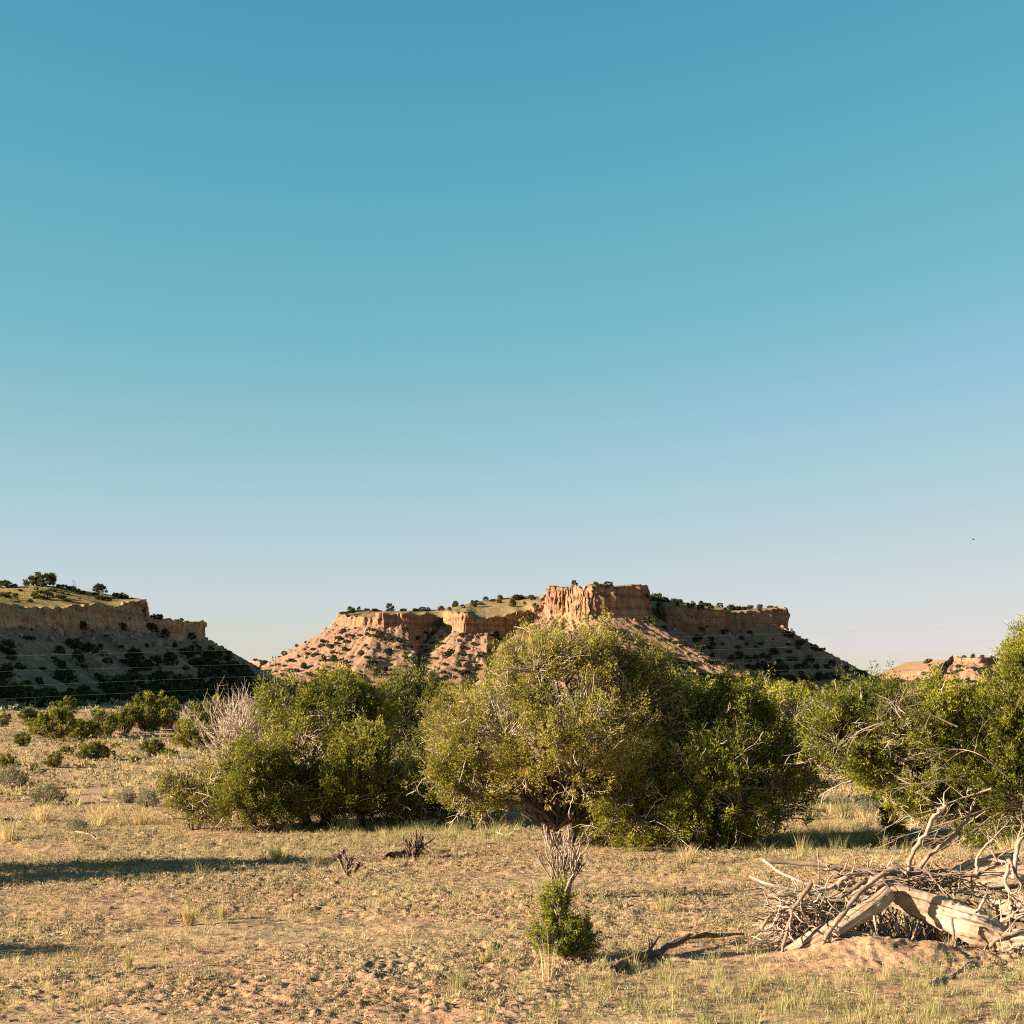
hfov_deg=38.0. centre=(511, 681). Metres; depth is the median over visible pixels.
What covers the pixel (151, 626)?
juniper shrub
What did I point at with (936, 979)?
fallen branch
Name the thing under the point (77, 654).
juniper shrub
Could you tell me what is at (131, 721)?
juniper shrub
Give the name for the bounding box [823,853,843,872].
bunch grass
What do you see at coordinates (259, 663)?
distant hill
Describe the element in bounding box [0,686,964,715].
scrub
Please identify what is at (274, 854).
bunch grass
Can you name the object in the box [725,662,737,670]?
juniper shrub
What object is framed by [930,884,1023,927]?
dead branch
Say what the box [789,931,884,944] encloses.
log
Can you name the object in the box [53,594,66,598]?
juniper shrub
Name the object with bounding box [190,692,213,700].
juniper shrub
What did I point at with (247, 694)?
juniper shrub
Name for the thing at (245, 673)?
juniper shrub
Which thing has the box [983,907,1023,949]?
dead branch
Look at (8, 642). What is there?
juniper shrub
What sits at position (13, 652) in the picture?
juniper shrub
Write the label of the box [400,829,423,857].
cholla cactus
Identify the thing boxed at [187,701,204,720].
juniper shrub
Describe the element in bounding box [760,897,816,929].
dead branch
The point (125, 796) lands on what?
sagebrush
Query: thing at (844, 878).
dead branch
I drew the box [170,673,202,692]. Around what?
juniper shrub
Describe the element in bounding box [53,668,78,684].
juniper shrub
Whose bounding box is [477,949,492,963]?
bunch grass
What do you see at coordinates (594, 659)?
juniper tree
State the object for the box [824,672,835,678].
juniper shrub
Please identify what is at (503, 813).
dry grass
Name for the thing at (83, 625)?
juniper shrub
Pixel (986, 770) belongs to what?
juniper tree
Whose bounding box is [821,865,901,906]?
dead branch
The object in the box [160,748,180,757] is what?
juniper shrub
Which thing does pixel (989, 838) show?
bunch grass
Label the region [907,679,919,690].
juniper shrub
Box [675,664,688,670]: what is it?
juniper shrub
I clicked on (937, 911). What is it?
log
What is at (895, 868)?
dead branch
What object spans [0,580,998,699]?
distant scrub
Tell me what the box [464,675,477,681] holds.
juniper shrub
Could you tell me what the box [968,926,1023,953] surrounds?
log
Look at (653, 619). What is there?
juniper shrub
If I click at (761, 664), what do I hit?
juniper shrub
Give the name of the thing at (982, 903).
dead branch
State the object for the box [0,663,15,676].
juniper shrub
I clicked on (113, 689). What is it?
juniper shrub
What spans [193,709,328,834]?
juniper tree
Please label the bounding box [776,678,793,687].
juniper shrub
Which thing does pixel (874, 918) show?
dead branch
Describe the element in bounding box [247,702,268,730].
juniper shrub
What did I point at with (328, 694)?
juniper tree
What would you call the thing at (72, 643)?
juniper shrub
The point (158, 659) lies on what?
juniper shrub
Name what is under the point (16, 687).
juniper shrub
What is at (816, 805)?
bunch grass
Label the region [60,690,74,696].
juniper shrub
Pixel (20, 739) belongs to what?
juniper shrub
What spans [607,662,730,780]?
juniper tree
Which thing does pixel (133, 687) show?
juniper shrub
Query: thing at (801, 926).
dead branch
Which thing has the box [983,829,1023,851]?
bunch grass
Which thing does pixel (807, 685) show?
juniper shrub
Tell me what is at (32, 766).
juniper shrub
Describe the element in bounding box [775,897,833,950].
dead branch
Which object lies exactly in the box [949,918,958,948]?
dead branch
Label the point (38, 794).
sagebrush
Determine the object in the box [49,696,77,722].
juniper shrub
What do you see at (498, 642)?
power line
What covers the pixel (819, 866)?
dead branch
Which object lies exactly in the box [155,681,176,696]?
juniper shrub
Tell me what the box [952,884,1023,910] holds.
dead branch
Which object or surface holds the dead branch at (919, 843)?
on the root tangle
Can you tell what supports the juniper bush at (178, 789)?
on the ground at (886, 951)
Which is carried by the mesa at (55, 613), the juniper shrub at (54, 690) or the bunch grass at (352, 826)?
the juniper shrub at (54, 690)
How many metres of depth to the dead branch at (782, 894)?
16.49 m
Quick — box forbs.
[0,802,1023,1023]
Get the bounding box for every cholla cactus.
[335,848,359,875]
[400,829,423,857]
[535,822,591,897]
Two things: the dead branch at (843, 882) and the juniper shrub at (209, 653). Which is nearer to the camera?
the dead branch at (843, 882)
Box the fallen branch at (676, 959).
[664,955,710,965]
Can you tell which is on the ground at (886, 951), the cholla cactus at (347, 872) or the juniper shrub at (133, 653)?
the cholla cactus at (347, 872)
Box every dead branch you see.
[749,875,863,896]
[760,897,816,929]
[762,858,830,894]
[767,857,948,891]
[767,873,844,908]
[771,881,856,901]
[772,894,845,925]
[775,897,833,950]
[776,885,869,920]
[778,899,860,940]
[781,882,812,952]
[812,850,843,893]
[820,871,885,945]
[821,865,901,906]
[834,855,899,887]
[847,879,916,899]
[849,913,877,936]
[887,866,957,895]
[901,868,967,878]
[904,787,959,874]
[911,923,918,940]
[915,798,975,870]
[923,867,957,898]
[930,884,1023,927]
[946,844,1023,872]
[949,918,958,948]
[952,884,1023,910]
[975,819,1017,873]
[975,880,1004,913]
[979,826,999,861]
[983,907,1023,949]
[992,863,1023,918]
[998,895,1023,923]
[998,934,1022,954]
[1006,858,1023,893]
[1011,812,1023,878]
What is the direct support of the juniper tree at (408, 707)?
on the ground at (886, 951)
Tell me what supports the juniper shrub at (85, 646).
on the mesa at (55, 613)
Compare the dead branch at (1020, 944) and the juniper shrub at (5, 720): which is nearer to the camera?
the dead branch at (1020, 944)
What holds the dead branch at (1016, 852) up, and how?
on the log at (993, 875)
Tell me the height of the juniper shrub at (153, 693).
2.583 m
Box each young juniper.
[523,871,604,962]
[876,803,909,839]
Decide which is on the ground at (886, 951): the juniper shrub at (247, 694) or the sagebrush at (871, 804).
the sagebrush at (871, 804)
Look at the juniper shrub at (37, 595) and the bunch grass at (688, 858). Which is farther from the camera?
the juniper shrub at (37, 595)
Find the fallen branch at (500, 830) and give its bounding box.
[484,824,520,835]
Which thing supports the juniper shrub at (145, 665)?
on the mesa at (55, 613)
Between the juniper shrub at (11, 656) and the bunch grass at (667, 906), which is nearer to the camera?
the bunch grass at (667, 906)
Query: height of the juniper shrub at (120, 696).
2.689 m
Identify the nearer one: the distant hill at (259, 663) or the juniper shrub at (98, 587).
the juniper shrub at (98, 587)
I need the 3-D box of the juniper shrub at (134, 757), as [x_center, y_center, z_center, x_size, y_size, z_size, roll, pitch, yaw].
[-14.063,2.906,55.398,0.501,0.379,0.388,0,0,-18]
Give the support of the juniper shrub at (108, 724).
on the ground at (886, 951)
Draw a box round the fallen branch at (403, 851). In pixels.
[385,834,435,859]
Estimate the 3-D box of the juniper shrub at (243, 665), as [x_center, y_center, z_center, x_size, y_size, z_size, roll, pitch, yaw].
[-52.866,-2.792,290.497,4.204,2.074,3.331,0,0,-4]
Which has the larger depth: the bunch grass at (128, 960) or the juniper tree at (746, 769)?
the juniper tree at (746, 769)
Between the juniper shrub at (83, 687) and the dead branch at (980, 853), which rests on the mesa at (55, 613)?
the juniper shrub at (83, 687)
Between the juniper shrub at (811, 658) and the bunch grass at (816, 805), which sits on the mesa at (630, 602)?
the juniper shrub at (811, 658)
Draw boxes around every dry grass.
[0,736,973,825]
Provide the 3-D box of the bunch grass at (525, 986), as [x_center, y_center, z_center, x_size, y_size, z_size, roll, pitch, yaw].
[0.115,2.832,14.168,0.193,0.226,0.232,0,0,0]
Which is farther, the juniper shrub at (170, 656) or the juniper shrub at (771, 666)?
the juniper shrub at (771, 666)
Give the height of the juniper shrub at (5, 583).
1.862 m
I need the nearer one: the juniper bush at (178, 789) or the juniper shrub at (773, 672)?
the juniper bush at (178, 789)
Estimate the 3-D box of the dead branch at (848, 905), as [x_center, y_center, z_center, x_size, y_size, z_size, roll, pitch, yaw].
[3.605,2.575,15.980,1.019,1.025,0.205,0,0,-19]
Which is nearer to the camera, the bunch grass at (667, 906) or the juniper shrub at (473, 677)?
the bunch grass at (667, 906)
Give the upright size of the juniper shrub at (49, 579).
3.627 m
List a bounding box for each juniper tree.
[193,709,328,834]
[247,656,415,826]
[302,706,435,828]
[367,642,457,815]
[383,748,519,824]
[400,602,710,844]
[564,661,838,852]
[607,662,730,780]
[716,664,848,804]
[780,613,1023,857]
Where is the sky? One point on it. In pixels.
(311, 311)
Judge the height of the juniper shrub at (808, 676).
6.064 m
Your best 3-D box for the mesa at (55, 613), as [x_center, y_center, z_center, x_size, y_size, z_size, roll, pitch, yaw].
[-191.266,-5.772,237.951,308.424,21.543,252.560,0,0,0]
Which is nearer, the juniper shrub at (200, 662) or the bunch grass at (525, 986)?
the bunch grass at (525, 986)
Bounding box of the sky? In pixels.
[0,0,1023,675]
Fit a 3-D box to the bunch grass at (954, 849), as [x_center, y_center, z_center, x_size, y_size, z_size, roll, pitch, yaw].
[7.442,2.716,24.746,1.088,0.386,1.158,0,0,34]
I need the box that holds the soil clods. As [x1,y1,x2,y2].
[0,793,1017,1022]
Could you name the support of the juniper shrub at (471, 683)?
on the ground at (886, 951)
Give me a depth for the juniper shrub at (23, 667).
173.88 m
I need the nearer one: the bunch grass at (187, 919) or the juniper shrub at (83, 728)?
the bunch grass at (187, 919)
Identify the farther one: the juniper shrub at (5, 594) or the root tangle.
the juniper shrub at (5, 594)
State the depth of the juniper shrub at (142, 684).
192.51 m
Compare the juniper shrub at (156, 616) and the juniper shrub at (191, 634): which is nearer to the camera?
the juniper shrub at (156, 616)
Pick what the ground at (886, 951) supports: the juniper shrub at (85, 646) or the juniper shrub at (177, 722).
the juniper shrub at (177, 722)
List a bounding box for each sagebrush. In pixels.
[0,763,29,788]
[26,781,68,803]
[64,816,89,831]
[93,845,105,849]
[116,786,136,802]
[133,788,161,807]
[141,754,151,761]
[855,798,879,813]
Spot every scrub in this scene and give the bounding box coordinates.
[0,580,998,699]
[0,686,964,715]
[0,709,972,806]
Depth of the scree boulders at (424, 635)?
702.42 m
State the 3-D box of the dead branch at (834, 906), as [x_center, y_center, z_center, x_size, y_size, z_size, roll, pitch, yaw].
[3.509,2.490,16.635,1.136,0.470,0.394,0,0,-21]
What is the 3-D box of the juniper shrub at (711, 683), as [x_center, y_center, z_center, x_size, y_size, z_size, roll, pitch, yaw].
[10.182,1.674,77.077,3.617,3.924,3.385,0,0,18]
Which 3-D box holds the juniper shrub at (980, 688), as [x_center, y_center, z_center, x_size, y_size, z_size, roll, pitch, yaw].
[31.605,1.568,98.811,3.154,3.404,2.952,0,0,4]
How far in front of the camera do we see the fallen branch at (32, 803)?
36.39 m
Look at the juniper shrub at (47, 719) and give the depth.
74.50 m
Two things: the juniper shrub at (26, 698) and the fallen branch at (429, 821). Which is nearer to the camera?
the fallen branch at (429, 821)
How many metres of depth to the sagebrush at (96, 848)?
26.37 m
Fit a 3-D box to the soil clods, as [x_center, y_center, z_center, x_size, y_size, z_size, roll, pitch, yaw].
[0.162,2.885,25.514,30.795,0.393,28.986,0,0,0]
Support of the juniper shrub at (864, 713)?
on the ground at (886, 951)
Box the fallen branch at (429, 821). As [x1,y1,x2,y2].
[412,809,464,827]
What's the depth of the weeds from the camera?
21.07 m
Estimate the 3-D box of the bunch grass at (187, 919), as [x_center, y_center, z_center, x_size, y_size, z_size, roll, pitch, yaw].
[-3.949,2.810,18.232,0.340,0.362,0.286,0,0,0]
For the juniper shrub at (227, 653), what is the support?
on the mesa at (55, 613)
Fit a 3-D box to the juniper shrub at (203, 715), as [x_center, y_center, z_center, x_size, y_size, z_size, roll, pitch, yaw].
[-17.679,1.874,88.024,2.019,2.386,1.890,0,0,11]
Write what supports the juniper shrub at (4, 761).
on the ground at (886, 951)
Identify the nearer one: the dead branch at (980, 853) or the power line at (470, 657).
the dead branch at (980, 853)
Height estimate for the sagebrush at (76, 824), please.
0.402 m
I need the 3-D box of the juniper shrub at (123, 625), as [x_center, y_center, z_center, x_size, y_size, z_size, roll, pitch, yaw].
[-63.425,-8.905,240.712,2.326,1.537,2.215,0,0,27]
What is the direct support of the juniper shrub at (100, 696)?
on the mesa at (55, 613)
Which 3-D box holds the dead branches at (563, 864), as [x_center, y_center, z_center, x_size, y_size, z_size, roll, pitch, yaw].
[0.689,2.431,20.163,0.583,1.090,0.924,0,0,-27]
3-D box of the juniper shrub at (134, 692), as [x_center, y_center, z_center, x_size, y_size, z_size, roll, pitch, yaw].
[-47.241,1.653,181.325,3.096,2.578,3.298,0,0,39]
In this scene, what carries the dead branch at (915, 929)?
on the ground at (886, 951)
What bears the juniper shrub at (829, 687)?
on the ground at (886, 951)
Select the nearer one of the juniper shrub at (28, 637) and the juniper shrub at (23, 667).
the juniper shrub at (23, 667)
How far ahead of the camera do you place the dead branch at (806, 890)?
16.05 m
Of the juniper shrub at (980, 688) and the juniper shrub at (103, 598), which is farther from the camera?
the juniper shrub at (103, 598)
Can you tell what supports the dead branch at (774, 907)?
on the root tangle
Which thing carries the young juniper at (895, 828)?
on the ground at (886, 951)
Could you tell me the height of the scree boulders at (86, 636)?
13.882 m
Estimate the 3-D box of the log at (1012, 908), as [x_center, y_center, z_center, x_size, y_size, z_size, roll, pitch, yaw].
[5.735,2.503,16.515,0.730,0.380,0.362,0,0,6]
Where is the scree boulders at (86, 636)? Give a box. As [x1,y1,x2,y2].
[0,625,271,703]
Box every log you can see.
[786,886,894,949]
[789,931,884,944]
[800,891,870,906]
[867,874,1016,952]
[924,847,1019,891]
[951,863,1023,893]
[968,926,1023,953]
[994,893,1023,922]
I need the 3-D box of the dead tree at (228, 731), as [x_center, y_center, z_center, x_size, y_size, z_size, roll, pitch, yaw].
[-6.069,1.457,33.541,2.534,3.370,2.905,0,0,43]
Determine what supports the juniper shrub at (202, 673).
on the mesa at (55, 613)
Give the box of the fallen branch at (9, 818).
[3,803,27,822]
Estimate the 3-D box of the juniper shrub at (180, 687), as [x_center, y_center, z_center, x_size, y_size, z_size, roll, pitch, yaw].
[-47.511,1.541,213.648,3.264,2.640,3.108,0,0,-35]
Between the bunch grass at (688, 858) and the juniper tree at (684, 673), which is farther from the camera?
the juniper tree at (684, 673)
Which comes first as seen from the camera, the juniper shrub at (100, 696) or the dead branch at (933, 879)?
the dead branch at (933, 879)
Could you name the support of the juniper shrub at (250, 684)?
on the mesa at (55, 613)
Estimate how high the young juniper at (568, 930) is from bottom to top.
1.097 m
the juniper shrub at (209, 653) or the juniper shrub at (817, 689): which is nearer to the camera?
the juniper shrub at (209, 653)
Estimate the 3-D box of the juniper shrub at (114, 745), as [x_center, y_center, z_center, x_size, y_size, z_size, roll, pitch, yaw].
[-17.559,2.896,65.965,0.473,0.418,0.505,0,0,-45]
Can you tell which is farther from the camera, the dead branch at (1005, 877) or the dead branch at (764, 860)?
the dead branch at (764, 860)
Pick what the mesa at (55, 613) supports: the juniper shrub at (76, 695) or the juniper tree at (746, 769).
the juniper shrub at (76, 695)
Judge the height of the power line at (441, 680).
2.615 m
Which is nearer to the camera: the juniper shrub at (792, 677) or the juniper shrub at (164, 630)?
the juniper shrub at (164, 630)
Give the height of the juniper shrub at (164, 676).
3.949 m
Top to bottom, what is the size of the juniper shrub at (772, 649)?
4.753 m
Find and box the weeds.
[0,788,1023,1023]
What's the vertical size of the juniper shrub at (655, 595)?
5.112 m
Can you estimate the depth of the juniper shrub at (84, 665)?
190.22 m
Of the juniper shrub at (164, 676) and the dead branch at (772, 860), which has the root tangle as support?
the dead branch at (772, 860)
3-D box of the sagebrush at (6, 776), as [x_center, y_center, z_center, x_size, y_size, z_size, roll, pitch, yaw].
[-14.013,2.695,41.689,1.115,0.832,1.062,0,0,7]
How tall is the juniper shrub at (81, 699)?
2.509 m
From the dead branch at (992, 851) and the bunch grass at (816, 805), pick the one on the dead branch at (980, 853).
the dead branch at (992, 851)
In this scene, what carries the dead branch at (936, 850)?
on the dead branch at (940, 870)
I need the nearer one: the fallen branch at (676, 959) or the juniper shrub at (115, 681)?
the fallen branch at (676, 959)
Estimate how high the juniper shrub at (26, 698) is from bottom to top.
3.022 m
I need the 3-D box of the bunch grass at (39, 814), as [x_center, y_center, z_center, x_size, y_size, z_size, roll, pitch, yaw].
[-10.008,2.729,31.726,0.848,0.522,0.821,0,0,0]
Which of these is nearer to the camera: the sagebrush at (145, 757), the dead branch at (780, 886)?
the dead branch at (780, 886)
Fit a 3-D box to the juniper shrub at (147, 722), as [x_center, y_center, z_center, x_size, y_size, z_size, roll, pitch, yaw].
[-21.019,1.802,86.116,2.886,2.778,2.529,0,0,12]
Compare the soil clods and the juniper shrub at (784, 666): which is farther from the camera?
the juniper shrub at (784, 666)
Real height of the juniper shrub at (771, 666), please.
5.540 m
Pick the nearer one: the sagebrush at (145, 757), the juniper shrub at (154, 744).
the sagebrush at (145, 757)
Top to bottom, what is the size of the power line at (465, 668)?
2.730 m
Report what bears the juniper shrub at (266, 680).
on the mesa at (55, 613)
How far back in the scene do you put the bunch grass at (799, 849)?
24.93 m
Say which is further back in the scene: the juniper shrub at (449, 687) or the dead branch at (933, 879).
the juniper shrub at (449, 687)
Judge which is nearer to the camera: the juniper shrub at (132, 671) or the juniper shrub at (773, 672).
the juniper shrub at (132, 671)
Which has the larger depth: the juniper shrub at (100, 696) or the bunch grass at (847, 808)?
the juniper shrub at (100, 696)
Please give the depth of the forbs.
20.05 m
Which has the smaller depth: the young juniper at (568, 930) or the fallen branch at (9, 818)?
the young juniper at (568, 930)
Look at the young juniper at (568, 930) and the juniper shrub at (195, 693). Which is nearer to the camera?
the young juniper at (568, 930)
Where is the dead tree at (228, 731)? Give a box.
[168,671,296,813]
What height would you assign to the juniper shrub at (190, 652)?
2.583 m
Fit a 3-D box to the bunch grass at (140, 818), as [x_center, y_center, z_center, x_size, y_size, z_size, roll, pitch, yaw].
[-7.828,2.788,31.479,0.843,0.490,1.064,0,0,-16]
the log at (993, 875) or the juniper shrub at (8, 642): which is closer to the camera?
the log at (993, 875)
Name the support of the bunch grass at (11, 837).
on the ground at (886, 951)
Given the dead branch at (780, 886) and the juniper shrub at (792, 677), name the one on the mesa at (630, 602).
the juniper shrub at (792, 677)
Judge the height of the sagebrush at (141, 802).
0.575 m
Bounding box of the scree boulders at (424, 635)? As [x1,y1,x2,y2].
[261,614,877,683]
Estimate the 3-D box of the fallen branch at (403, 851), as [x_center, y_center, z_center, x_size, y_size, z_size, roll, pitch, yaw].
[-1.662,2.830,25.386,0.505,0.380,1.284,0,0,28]
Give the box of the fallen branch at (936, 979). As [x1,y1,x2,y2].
[929,960,972,985]
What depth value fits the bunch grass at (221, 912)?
18.58 m
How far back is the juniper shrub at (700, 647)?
660.46 m
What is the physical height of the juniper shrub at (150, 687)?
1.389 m
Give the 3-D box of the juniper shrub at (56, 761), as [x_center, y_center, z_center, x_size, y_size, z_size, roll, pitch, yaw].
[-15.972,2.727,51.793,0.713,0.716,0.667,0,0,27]
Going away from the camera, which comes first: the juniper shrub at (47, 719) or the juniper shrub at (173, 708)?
the juniper shrub at (47, 719)
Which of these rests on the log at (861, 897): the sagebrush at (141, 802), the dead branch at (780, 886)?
the dead branch at (780, 886)
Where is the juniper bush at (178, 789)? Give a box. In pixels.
[149,743,243,830]
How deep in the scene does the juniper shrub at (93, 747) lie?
56.06 m
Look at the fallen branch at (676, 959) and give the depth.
15.65 m
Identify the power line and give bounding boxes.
[2,653,972,686]
[10,666,981,698]
[26,626,1003,655]
[31,640,989,670]
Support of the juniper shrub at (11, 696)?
on the mesa at (55, 613)
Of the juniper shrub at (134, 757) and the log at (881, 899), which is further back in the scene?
the juniper shrub at (134, 757)
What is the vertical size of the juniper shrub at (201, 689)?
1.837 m
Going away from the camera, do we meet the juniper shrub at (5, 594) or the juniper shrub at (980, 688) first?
the juniper shrub at (980, 688)
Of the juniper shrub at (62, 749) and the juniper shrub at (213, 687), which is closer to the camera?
the juniper shrub at (62, 749)
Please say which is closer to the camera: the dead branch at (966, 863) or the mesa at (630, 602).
the dead branch at (966, 863)
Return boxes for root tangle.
[741,853,1023,952]
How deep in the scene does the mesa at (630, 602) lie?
699.64 m
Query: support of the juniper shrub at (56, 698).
on the mesa at (55, 613)
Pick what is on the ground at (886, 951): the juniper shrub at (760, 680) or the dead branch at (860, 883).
the juniper shrub at (760, 680)
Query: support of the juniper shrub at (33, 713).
on the ground at (886, 951)
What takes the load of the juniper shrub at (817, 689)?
on the ground at (886, 951)
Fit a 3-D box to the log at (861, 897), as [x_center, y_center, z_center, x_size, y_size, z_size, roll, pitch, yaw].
[3.854,2.424,16.841,1.185,0.275,0.265,0,0,0]
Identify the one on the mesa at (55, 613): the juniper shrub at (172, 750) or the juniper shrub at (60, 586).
the juniper shrub at (60, 586)
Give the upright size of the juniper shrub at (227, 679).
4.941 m
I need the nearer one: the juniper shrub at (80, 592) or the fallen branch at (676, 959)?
the fallen branch at (676, 959)
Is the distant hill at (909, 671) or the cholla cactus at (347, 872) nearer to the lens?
the cholla cactus at (347, 872)
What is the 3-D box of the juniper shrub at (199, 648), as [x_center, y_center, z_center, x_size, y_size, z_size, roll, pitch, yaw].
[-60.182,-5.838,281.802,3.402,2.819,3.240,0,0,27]
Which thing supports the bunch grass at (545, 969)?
on the ground at (886, 951)
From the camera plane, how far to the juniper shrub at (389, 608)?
766.90 m
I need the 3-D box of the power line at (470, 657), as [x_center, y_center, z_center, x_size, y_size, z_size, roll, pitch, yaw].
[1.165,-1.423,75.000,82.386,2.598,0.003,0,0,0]
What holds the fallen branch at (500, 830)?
on the ground at (886, 951)
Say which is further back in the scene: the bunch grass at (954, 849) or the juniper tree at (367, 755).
the juniper tree at (367, 755)
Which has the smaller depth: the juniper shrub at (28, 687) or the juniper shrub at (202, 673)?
the juniper shrub at (28, 687)
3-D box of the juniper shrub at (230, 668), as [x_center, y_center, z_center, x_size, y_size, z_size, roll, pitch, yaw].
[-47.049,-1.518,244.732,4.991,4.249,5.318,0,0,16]
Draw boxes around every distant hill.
[250,659,268,666]
[874,655,999,684]
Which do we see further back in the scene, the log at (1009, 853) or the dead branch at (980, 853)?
the log at (1009, 853)
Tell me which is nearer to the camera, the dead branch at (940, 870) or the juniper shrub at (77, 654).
the dead branch at (940, 870)
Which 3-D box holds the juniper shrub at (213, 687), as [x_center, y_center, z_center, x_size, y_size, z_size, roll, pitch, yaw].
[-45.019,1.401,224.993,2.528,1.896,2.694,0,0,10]
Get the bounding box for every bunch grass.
[0,812,29,841]
[23,799,56,821]
[78,804,120,824]
[121,951,136,968]
[125,804,153,824]
[179,899,201,924]
[216,902,227,919]
[262,838,289,861]
[331,814,362,830]
[443,963,473,990]
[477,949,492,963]
[517,973,530,990]
[536,929,559,980]
[645,890,678,912]
[673,843,703,863]
[793,834,809,857]
[796,797,826,819]
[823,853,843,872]
[824,787,865,817]
[930,834,984,852]
[971,827,1015,847]
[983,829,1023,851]
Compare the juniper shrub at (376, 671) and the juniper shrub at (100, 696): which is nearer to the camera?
the juniper shrub at (100, 696)
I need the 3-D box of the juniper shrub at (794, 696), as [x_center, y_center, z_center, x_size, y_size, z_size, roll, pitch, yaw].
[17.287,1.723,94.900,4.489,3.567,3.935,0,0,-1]
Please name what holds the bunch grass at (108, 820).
on the ground at (886, 951)
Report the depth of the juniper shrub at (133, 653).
217.15 m
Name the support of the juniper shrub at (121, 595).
on the mesa at (55, 613)
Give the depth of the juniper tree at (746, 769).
26.39 m
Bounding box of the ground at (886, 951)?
[0,685,1023,1023]
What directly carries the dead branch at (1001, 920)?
on the log at (937, 911)
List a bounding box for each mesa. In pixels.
[0,585,291,707]
[260,584,876,687]
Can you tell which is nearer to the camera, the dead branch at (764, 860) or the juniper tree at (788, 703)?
the dead branch at (764, 860)
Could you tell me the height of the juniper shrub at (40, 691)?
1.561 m
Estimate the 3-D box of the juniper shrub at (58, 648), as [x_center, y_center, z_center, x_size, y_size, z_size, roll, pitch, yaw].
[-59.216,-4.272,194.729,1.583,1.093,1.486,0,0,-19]
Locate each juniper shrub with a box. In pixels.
[0,580,12,587]
[0,592,10,597]
[0,639,15,651]
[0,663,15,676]
[0,681,25,700]
[0,687,15,700]
[0,711,11,726]
[0,753,20,770]
[5,649,16,654]
[6,654,16,659]
[13,665,27,669]
[13,731,31,746]
[17,705,42,723]
[18,685,34,698]
[18,690,51,707]
[22,572,57,586]
[23,635,34,640]
[23,701,79,741]
[29,762,39,773]
[31,590,54,599]
[33,688,50,699]
[41,750,64,767]
[42,686,60,697]
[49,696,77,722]
[50,695,77,705]
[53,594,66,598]
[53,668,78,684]
[55,584,66,587]
[55,645,64,651]
[56,745,75,753]
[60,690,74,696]
[65,637,82,649]
[65,717,101,740]
[69,650,85,663]
[70,693,81,705]
[72,740,116,760]
[74,590,85,593]
[75,662,87,669]
[76,684,92,693]
[77,697,95,705]
[80,621,88,629]
[80,641,99,654]
[81,691,107,705]
[84,707,118,737]
[92,582,107,592]
[93,595,112,600]
[97,673,130,695]
[105,684,133,698]
[108,693,130,704]
[111,742,120,749]
[112,592,128,598]
[112,706,140,732]
[113,685,137,702]
[118,622,127,629]
[124,646,147,668]
[124,671,148,691]
[125,690,171,731]
[126,669,137,672]
[126,685,137,698]
[128,755,140,762]
[132,661,150,671]
[137,738,165,757]
[139,690,166,699]
[146,622,157,631]
[146,654,162,668]
[146,684,154,690]
[147,668,173,689]
[150,613,162,620]
[152,694,182,728]
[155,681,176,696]
[159,628,169,638]
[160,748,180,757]
[162,650,179,665]
[164,694,190,703]
[165,719,216,750]
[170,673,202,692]
[173,684,190,696]
[174,718,193,729]
[179,646,195,657]
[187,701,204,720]
[188,632,196,639]
[188,657,207,669]
[189,644,203,654]
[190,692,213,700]
[191,687,207,693]
[191,692,207,701]
[194,694,227,729]
[196,668,217,688]
[200,648,218,668]
[208,685,220,694]
[211,660,240,680]
[212,672,241,700]
[215,648,233,661]
[223,668,255,681]
[237,662,250,669]
[237,677,258,698]
[243,689,257,698]
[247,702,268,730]
[258,678,275,686]
[370,668,382,676]
[386,603,394,610]
[443,681,456,690]
[461,679,474,693]
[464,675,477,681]
[643,615,657,624]
[651,593,661,599]
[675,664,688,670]
[692,644,704,652]
[703,678,735,736]
[722,668,789,725]
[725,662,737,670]
[755,661,768,670]
[765,662,776,672]
[767,670,781,680]
[769,647,779,654]
[773,682,816,728]
[774,664,788,672]
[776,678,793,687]
[782,674,796,680]
[783,631,795,637]
[795,680,815,697]
[797,673,814,681]
[804,656,815,662]
[810,686,821,694]
[813,671,824,680]
[820,680,847,702]
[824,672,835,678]
[846,707,876,737]
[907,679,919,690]
[966,682,994,700]
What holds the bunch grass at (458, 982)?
on the ground at (886, 951)
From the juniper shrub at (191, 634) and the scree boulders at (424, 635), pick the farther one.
the scree boulders at (424, 635)
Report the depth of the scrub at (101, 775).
53.11 m
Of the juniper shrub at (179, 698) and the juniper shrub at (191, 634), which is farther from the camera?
the juniper shrub at (191, 634)
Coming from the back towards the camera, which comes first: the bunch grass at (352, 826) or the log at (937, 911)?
the bunch grass at (352, 826)
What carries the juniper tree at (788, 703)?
on the ground at (886, 951)
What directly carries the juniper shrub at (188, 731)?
on the ground at (886, 951)
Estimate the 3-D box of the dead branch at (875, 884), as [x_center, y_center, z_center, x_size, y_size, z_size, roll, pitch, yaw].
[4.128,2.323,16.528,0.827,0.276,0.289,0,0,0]
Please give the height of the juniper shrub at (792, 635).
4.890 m
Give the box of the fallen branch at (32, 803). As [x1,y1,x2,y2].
[30,797,64,806]
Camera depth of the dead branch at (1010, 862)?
16.39 m

